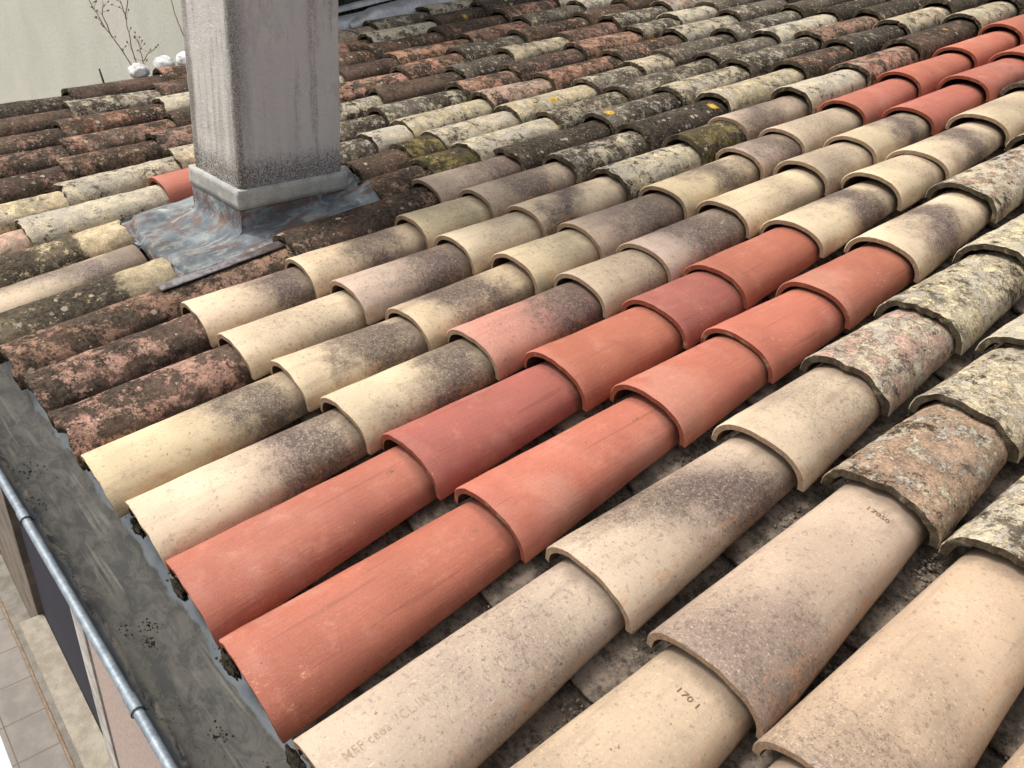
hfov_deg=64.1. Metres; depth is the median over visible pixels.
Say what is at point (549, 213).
roof tile
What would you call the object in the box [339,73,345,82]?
roof tile
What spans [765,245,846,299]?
channel tile
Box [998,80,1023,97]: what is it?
roof tile
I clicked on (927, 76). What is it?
roof tile
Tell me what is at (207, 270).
metal strip
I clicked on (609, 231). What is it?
roof tile
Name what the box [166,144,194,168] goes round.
roof tile
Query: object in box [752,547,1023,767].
roof tile
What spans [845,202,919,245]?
channel tile
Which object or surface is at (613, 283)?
roof tile
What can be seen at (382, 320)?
channel tile
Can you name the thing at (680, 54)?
roof tile
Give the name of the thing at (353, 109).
roof tile
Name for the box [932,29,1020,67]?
roof tile
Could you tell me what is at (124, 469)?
roof tile
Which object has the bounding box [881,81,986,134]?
roof tile
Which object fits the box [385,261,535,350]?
roof tile
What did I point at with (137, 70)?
white stone
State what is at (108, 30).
dry weed
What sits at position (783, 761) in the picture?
roof tile
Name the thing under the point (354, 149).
roof tile
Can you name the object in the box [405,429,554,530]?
channel tile
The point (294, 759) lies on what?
mortar plug
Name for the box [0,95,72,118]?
roof tile
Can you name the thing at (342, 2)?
parapet wall
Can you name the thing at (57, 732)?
rusty edge
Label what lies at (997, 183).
roof tile
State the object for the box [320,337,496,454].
roof tile
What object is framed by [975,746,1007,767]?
channel tile
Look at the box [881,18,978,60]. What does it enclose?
roof tile
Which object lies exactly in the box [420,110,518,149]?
roof tile
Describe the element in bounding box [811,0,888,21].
roof tile
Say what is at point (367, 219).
roof tile
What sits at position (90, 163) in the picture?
roof tile
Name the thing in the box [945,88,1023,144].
roof tile
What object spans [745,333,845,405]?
channel tile
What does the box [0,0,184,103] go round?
neighbour wall
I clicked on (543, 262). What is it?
roof tile
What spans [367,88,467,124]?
roof tile
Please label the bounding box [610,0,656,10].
roof tile
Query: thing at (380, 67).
roof tile
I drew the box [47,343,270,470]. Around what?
roof tile
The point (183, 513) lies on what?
roof tile
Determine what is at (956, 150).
roof tile
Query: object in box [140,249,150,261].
channel tile
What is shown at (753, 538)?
channel tile
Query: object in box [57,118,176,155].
roof tile
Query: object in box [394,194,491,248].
roof tile
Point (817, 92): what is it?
roof tile
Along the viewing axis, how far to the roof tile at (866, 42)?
3.49 m
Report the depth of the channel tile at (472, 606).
1.37 m
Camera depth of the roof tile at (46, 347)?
2.06 m
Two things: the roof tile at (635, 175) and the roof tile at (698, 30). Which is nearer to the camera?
the roof tile at (635, 175)
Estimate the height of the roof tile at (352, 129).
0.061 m
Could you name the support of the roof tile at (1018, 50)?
on the channel tile
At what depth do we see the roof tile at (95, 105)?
3.25 m
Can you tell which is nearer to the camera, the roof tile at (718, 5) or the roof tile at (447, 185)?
the roof tile at (447, 185)
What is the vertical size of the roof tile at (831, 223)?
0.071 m
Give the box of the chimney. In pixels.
[121,0,380,275]
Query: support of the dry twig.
on the roof bed
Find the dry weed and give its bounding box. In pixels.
[89,0,158,64]
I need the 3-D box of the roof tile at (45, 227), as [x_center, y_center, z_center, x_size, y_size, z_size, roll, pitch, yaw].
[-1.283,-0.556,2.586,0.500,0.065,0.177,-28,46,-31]
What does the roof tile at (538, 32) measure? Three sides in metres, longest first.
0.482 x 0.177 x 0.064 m
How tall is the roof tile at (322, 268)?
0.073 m
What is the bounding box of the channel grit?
[94,122,1023,767]
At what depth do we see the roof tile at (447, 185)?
2.62 m
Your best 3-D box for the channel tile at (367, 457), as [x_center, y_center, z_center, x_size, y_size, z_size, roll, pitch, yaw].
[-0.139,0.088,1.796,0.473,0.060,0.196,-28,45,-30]
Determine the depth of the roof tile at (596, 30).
3.79 m
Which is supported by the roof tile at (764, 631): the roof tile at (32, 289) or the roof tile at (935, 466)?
the roof tile at (935, 466)
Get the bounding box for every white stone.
[128,63,149,78]
[153,55,175,67]
[176,51,185,64]
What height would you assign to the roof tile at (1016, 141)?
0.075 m
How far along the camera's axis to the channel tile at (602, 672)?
1.33 m
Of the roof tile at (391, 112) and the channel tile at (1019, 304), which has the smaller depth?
the channel tile at (1019, 304)
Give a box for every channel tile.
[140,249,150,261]
[253,418,301,443]
[259,318,384,379]
[278,520,412,606]
[291,592,491,767]
[299,407,335,421]
[312,466,349,487]
[348,386,488,468]
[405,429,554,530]
[477,680,591,767]
[480,484,633,606]
[488,360,545,385]
[550,359,668,435]
[569,553,735,703]
[627,402,749,493]
[670,297,768,358]
[719,643,855,767]
[722,455,850,566]
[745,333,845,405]
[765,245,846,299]
[841,278,926,335]
[841,373,942,458]
[843,522,972,650]
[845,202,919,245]
[917,165,975,204]
[926,225,992,277]
[933,308,1017,380]
[960,457,1023,524]
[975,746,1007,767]
[976,145,1006,164]
[987,202,1023,228]
[988,687,1023,759]
[1011,295,1023,314]
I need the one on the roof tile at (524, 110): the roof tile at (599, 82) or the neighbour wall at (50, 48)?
the roof tile at (599, 82)
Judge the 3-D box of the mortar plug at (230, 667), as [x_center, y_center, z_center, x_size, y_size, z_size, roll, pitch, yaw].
[-0.469,0.465,1.357,0.020,0.031,0.074,-20,40,-37]
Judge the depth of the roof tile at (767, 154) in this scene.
2.65 m
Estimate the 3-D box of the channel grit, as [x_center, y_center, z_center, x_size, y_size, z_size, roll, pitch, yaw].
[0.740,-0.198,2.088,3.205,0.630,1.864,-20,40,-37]
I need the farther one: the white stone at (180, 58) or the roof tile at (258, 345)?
the white stone at (180, 58)
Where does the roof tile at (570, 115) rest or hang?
on the roof tile at (482, 147)
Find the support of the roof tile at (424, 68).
on the channel tile
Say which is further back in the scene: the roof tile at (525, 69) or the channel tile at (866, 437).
the roof tile at (525, 69)
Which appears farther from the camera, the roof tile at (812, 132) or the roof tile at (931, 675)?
the roof tile at (812, 132)
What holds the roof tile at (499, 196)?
on the roof tile at (431, 223)
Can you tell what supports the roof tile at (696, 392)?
on the roof tile at (537, 499)
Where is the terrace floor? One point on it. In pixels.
(29, 737)
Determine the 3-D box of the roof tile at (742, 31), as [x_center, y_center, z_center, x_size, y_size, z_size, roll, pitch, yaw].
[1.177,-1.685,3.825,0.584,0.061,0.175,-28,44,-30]
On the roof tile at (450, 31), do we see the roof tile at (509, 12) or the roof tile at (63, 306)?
the roof tile at (509, 12)
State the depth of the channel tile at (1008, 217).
2.39 m
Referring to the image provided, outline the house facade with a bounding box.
[0,486,161,767]
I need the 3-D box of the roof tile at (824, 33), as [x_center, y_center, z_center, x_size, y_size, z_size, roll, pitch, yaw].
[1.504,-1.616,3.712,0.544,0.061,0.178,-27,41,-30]
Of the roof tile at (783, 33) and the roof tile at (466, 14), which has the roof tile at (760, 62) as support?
the roof tile at (783, 33)
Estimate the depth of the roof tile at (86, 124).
3.10 m
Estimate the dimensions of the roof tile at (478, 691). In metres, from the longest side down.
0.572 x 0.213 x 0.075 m
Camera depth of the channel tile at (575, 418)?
1.79 m
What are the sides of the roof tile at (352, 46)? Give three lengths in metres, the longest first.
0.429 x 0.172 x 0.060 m
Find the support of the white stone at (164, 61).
on the roof tile at (176, 72)
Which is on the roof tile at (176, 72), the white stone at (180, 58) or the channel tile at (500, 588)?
the white stone at (180, 58)
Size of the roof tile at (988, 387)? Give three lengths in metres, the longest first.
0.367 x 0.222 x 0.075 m
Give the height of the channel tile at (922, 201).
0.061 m
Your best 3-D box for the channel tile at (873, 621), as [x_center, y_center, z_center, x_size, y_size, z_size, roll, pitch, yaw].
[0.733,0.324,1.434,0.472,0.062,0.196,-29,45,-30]
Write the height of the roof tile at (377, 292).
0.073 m
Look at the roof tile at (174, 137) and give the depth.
2.95 m
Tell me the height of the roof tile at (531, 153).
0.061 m
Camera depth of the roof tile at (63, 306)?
2.14 m
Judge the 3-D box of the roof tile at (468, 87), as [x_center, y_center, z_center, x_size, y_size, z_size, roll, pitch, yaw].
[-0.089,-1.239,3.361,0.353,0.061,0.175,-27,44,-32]
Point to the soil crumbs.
(153, 644)
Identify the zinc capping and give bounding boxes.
[338,0,455,30]
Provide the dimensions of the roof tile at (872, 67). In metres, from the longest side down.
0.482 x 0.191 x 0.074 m
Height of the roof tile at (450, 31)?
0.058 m
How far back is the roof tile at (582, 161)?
2.69 m
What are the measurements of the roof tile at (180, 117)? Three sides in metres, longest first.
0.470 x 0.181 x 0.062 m
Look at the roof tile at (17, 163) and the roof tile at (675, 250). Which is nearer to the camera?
the roof tile at (675, 250)
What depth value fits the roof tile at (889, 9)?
3.84 m
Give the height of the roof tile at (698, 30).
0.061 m
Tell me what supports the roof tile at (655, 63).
on the roof tile at (599, 82)
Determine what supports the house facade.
on the ground
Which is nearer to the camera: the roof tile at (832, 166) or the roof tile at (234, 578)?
the roof tile at (234, 578)
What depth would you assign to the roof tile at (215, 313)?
2.08 m
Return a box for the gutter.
[0,361,310,767]
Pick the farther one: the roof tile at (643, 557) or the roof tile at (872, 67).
the roof tile at (872, 67)
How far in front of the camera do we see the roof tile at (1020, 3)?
3.81 m
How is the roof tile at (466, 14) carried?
on the channel tile
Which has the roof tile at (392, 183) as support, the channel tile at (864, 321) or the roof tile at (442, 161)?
the roof tile at (442, 161)
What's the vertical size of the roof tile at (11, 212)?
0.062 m
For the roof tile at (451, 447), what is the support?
on the channel tile at (367, 457)
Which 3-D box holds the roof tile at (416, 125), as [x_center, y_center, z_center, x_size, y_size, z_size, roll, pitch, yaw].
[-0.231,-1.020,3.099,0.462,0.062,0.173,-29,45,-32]
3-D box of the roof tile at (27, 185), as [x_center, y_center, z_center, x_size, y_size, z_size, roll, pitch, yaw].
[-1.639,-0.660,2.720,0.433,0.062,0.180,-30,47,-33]
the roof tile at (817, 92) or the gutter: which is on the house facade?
the gutter
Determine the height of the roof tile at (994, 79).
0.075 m
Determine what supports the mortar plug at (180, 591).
attached to the channel tile at (337, 473)
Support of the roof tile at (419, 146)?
on the roof tile at (442, 161)
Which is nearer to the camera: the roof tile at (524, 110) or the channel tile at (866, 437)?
the channel tile at (866, 437)
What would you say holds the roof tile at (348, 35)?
on the roof tile
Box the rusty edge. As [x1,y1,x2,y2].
[0,599,74,767]
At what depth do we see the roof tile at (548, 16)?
4.04 m
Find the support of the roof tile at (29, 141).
on the roof tile
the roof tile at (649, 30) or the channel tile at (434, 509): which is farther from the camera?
the roof tile at (649, 30)
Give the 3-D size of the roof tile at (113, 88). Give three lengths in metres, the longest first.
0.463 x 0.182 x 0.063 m
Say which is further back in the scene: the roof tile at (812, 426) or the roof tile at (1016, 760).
the roof tile at (812, 426)
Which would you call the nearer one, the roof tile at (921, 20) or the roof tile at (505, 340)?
the roof tile at (505, 340)
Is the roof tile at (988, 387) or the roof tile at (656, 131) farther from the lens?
the roof tile at (656, 131)
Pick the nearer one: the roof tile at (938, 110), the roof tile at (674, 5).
the roof tile at (938, 110)
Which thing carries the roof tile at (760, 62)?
on the channel tile
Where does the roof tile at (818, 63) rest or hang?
on the channel tile
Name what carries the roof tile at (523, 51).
on the roof tile at (480, 67)
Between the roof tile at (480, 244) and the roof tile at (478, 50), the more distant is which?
the roof tile at (478, 50)
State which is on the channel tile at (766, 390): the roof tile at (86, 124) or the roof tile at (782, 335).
the roof tile at (782, 335)
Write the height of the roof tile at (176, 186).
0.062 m
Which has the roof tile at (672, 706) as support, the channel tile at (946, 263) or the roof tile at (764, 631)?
the roof tile at (764, 631)
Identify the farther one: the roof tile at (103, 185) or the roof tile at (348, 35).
the roof tile at (348, 35)
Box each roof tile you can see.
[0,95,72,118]
[0,108,72,136]
[0,128,65,154]
[0,145,69,178]
[0,166,68,203]
[0,190,68,234]
[0,220,136,287]
[0,229,32,255]
[0,243,296,390]
[0,244,147,312]
[0,258,179,363]
[14,184,169,246]
[22,312,211,413]
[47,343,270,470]
[51,103,165,137]
[53,156,180,205]
[54,139,162,179]
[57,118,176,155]
[61,75,163,99]
[61,89,160,116]
[81,371,308,517]
[125,407,368,572]
[144,125,192,157]
[148,79,188,95]
[148,168,192,202]
[152,64,186,80]
[152,92,189,111]
[161,107,191,126]
[165,445,436,646]
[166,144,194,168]
[180,266,316,347]
[217,290,368,379]
[219,498,520,742]
[270,315,428,411]
[272,185,439,255]
[285,222,426,298]
[293,557,624,767]
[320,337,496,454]
[329,242,473,324]
[338,25,376,43]
[338,39,372,53]
[339,49,376,66]
[339,57,398,81]
[339,72,409,102]
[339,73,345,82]
[339,95,384,121]
[340,113,388,141]
[340,138,377,164]
[341,148,410,180]
[356,125,414,152]
[357,164,429,199]
[358,21,439,42]
[359,32,445,59]
[362,11,428,29]
[365,71,464,103]
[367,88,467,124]
[381,360,582,499]
[382,38,471,64]
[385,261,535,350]
[389,52,466,79]
[389,98,492,137]
[389,135,446,159]
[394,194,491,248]
[406,147,479,174]
[411,155,521,202]
[415,0,472,14]
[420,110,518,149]
[421,6,487,24]
[427,14,508,41]
[434,211,542,274]
[442,53,513,78]
[445,34,526,61]
[445,70,522,97]
[446,280,604,380]
[451,117,559,160]
[454,20,529,42]
[454,393,679,562]
[458,161,576,218]
[468,78,554,109]
[469,0,537,14]
[488,0,558,22]
[490,228,599,294]
[493,84,598,124]
[493,119,611,170]
[494,37,569,61]
[497,48,586,81]
[505,175,629,236]
[506,17,590,42]
[510,644,754,767]
[511,4,583,25]
[523,305,684,411]
[532,55,621,90]
[535,90,629,129]
[540,0,568,6]
[542,130,650,183]
[545,432,797,633]
[551,20,618,41]
[553,248,667,318]
[556,191,683,258]
[563,30,642,60]
[565,0,611,9]
[569,3,630,24]
[571,65,644,94]
[582,91,681,134]
[587,142,702,199]
[597,5,670,32]
[598,34,684,61]
[603,57,719,100]
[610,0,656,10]
[610,334,767,446]
[615,97,728,150]
[616,206,746,282]
[618,54,674,75]
[620,17,679,40]
[621,269,757,349]
[638,153,760,218]
[647,479,928,738]
[648,0,706,11]
[648,32,736,66]
[651,64,750,106]
[656,5,717,24]
[659,14,739,41]
[661,120,746,164]
[682,225,820,308]
[692,35,778,67]
[694,0,754,10]
[694,66,806,112]
[696,165,824,238]
[700,287,845,383]
[708,93,811,140]
[710,9,803,41]
[711,363,880,491]
[714,0,789,21]
[715,132,801,179]
[718,36,821,77]
[751,13,838,43]
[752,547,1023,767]
[758,105,862,153]
[759,179,897,257]
[768,754,805,767]
[769,44,853,78]
[770,68,868,113]
[773,140,873,195]
[775,242,914,329]
[776,0,847,17]
[794,14,879,44]
[799,307,955,416]
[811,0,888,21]
[817,76,918,125]
[820,24,907,58]
[821,400,1007,548]
[823,111,931,164]
[827,44,919,85]
[840,154,945,210]
[844,188,991,282]
[852,0,926,19]
[873,5,951,34]
[873,249,1023,354]
[875,51,973,96]
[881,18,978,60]
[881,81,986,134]
[885,119,1005,179]
[909,343,1023,462]
[918,0,983,13]
[925,144,1023,222]
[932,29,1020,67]
[936,55,1023,102]
[938,475,1023,567]
[941,0,1018,32]
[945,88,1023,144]
[952,214,1023,263]
[975,314,1023,352]
[978,14,1023,44]
[981,0,1023,14]
[988,44,1023,63]
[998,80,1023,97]
[1002,743,1023,767]
[1004,133,1023,150]
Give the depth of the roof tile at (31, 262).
2.37 m
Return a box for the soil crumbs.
[1,417,269,767]
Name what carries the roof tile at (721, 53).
on the roof tile at (637, 88)
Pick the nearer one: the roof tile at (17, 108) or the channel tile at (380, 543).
the channel tile at (380, 543)
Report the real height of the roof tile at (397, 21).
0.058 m
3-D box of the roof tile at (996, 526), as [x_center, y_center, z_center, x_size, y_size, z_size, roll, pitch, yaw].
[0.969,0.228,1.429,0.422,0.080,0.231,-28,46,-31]
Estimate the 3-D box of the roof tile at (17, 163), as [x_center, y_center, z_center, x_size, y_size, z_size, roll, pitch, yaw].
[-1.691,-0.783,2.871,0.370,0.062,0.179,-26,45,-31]
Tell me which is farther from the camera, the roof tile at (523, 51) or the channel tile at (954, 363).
the roof tile at (523, 51)
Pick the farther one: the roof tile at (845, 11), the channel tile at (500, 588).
the roof tile at (845, 11)
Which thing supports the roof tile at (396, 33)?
on the roof tile at (352, 46)
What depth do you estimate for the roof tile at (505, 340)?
1.94 m
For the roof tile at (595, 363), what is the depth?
1.84 m
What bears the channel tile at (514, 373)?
on the roof bed
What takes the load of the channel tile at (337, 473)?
on the roof bed
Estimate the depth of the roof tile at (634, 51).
3.56 m
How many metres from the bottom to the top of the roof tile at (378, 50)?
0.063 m
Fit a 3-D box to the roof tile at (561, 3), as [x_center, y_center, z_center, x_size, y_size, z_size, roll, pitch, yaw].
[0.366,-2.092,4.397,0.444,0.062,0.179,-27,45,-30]
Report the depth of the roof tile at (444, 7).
4.25 m
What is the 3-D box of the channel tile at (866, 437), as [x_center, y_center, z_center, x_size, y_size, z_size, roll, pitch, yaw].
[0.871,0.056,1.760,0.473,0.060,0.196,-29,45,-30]
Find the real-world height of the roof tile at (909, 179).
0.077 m
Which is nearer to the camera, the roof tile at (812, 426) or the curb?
the roof tile at (812, 426)
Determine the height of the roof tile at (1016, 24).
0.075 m
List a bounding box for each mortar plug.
[130,517,146,538]
[170,576,188,601]
[220,647,241,680]
[285,743,306,767]
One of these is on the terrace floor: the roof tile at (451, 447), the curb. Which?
the curb
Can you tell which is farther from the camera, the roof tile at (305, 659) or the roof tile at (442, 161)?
the roof tile at (442, 161)
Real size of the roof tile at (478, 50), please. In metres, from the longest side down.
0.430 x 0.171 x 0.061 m
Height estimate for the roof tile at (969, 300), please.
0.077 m
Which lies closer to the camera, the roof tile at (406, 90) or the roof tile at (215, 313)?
the roof tile at (215, 313)
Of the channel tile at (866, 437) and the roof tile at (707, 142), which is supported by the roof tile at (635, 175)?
the roof tile at (707, 142)
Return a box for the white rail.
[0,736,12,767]
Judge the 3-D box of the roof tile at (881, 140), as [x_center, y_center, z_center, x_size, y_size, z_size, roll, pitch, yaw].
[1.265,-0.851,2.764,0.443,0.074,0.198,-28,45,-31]
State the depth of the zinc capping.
4.18 m
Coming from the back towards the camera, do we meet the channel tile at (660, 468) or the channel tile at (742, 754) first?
the channel tile at (660, 468)
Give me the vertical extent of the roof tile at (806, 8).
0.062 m
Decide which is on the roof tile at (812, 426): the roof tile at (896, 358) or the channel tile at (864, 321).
the roof tile at (896, 358)
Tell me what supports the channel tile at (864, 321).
on the roof bed
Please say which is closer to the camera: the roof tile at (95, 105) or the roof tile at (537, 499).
the roof tile at (537, 499)
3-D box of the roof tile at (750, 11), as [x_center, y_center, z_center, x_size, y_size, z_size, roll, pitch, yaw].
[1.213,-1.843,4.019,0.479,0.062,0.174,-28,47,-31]
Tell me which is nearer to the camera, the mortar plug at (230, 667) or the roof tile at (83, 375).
the mortar plug at (230, 667)
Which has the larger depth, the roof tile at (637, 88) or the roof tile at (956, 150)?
the roof tile at (637, 88)
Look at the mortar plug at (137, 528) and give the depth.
1.60 m
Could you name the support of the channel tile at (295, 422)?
on the roof bed
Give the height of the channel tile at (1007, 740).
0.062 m
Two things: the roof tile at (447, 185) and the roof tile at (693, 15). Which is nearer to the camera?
the roof tile at (447, 185)
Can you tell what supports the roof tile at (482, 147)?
on the roof tile at (442, 161)
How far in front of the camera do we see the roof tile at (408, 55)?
3.67 m
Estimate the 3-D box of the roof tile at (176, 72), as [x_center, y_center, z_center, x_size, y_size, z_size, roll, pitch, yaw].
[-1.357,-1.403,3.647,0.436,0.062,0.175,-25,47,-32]
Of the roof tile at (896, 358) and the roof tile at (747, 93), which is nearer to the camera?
the roof tile at (896, 358)
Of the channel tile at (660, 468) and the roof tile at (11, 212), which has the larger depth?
the roof tile at (11, 212)
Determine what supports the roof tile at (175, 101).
on the roof tile at (86, 124)
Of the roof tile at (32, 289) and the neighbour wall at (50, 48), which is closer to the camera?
the roof tile at (32, 289)
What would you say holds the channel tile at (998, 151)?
on the roof bed
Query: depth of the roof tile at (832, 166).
2.55 m
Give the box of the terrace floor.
[0,550,70,767]
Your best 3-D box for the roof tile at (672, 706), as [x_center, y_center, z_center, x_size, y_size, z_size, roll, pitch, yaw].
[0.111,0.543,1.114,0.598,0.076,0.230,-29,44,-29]
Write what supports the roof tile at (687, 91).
on the roof tile at (613, 117)
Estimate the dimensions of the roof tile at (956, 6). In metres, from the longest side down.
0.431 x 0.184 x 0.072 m
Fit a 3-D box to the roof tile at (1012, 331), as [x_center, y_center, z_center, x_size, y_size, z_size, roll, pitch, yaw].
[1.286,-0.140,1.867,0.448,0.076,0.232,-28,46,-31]
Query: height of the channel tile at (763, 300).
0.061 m
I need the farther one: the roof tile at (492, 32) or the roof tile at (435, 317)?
the roof tile at (492, 32)
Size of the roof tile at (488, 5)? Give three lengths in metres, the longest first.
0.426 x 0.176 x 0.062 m
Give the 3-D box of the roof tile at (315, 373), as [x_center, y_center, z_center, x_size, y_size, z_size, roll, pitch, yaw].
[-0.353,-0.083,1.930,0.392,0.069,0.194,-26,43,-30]
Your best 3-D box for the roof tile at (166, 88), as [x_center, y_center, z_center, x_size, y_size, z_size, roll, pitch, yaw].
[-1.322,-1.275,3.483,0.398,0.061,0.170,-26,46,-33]
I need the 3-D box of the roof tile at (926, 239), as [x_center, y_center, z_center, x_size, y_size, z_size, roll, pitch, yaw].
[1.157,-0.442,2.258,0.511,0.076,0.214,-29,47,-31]
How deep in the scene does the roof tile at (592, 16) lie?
4.03 m
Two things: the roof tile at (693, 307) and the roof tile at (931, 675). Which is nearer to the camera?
the roof tile at (931, 675)
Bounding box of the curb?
[0,553,83,767]
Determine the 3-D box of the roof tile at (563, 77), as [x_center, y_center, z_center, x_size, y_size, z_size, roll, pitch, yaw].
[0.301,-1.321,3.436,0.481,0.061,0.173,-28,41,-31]
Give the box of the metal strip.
[155,241,285,290]
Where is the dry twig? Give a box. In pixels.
[171,0,183,36]
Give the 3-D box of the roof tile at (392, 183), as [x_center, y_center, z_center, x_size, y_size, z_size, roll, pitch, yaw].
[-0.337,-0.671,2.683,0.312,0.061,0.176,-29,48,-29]
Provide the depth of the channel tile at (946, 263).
2.24 m
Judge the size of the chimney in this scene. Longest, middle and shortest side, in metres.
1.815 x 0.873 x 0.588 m
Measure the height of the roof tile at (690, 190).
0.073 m
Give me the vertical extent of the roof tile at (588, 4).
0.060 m
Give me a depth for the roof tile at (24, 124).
3.10 m
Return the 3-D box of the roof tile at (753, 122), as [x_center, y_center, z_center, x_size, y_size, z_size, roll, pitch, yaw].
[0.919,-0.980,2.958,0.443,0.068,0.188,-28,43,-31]
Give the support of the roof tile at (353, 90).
on the channel tile
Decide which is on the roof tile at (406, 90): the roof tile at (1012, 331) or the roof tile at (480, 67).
the roof tile at (480, 67)
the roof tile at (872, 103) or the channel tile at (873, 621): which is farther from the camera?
the roof tile at (872, 103)
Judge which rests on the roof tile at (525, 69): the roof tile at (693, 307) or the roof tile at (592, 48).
the roof tile at (592, 48)
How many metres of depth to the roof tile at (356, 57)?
3.66 m
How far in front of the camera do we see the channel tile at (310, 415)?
1.83 m
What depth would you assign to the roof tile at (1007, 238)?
2.10 m
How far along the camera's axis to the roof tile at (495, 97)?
3.21 m
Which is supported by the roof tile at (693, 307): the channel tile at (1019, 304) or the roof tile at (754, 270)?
the roof tile at (754, 270)
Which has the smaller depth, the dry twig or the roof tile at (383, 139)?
the roof tile at (383, 139)
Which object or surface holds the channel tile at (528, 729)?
on the roof bed
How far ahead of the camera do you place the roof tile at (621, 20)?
3.94 m
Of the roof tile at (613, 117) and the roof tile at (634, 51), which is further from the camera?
the roof tile at (634, 51)
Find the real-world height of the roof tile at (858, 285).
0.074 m
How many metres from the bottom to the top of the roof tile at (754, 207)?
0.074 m
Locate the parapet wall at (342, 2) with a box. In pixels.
[338,0,395,16]
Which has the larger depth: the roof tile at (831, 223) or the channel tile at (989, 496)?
the roof tile at (831, 223)

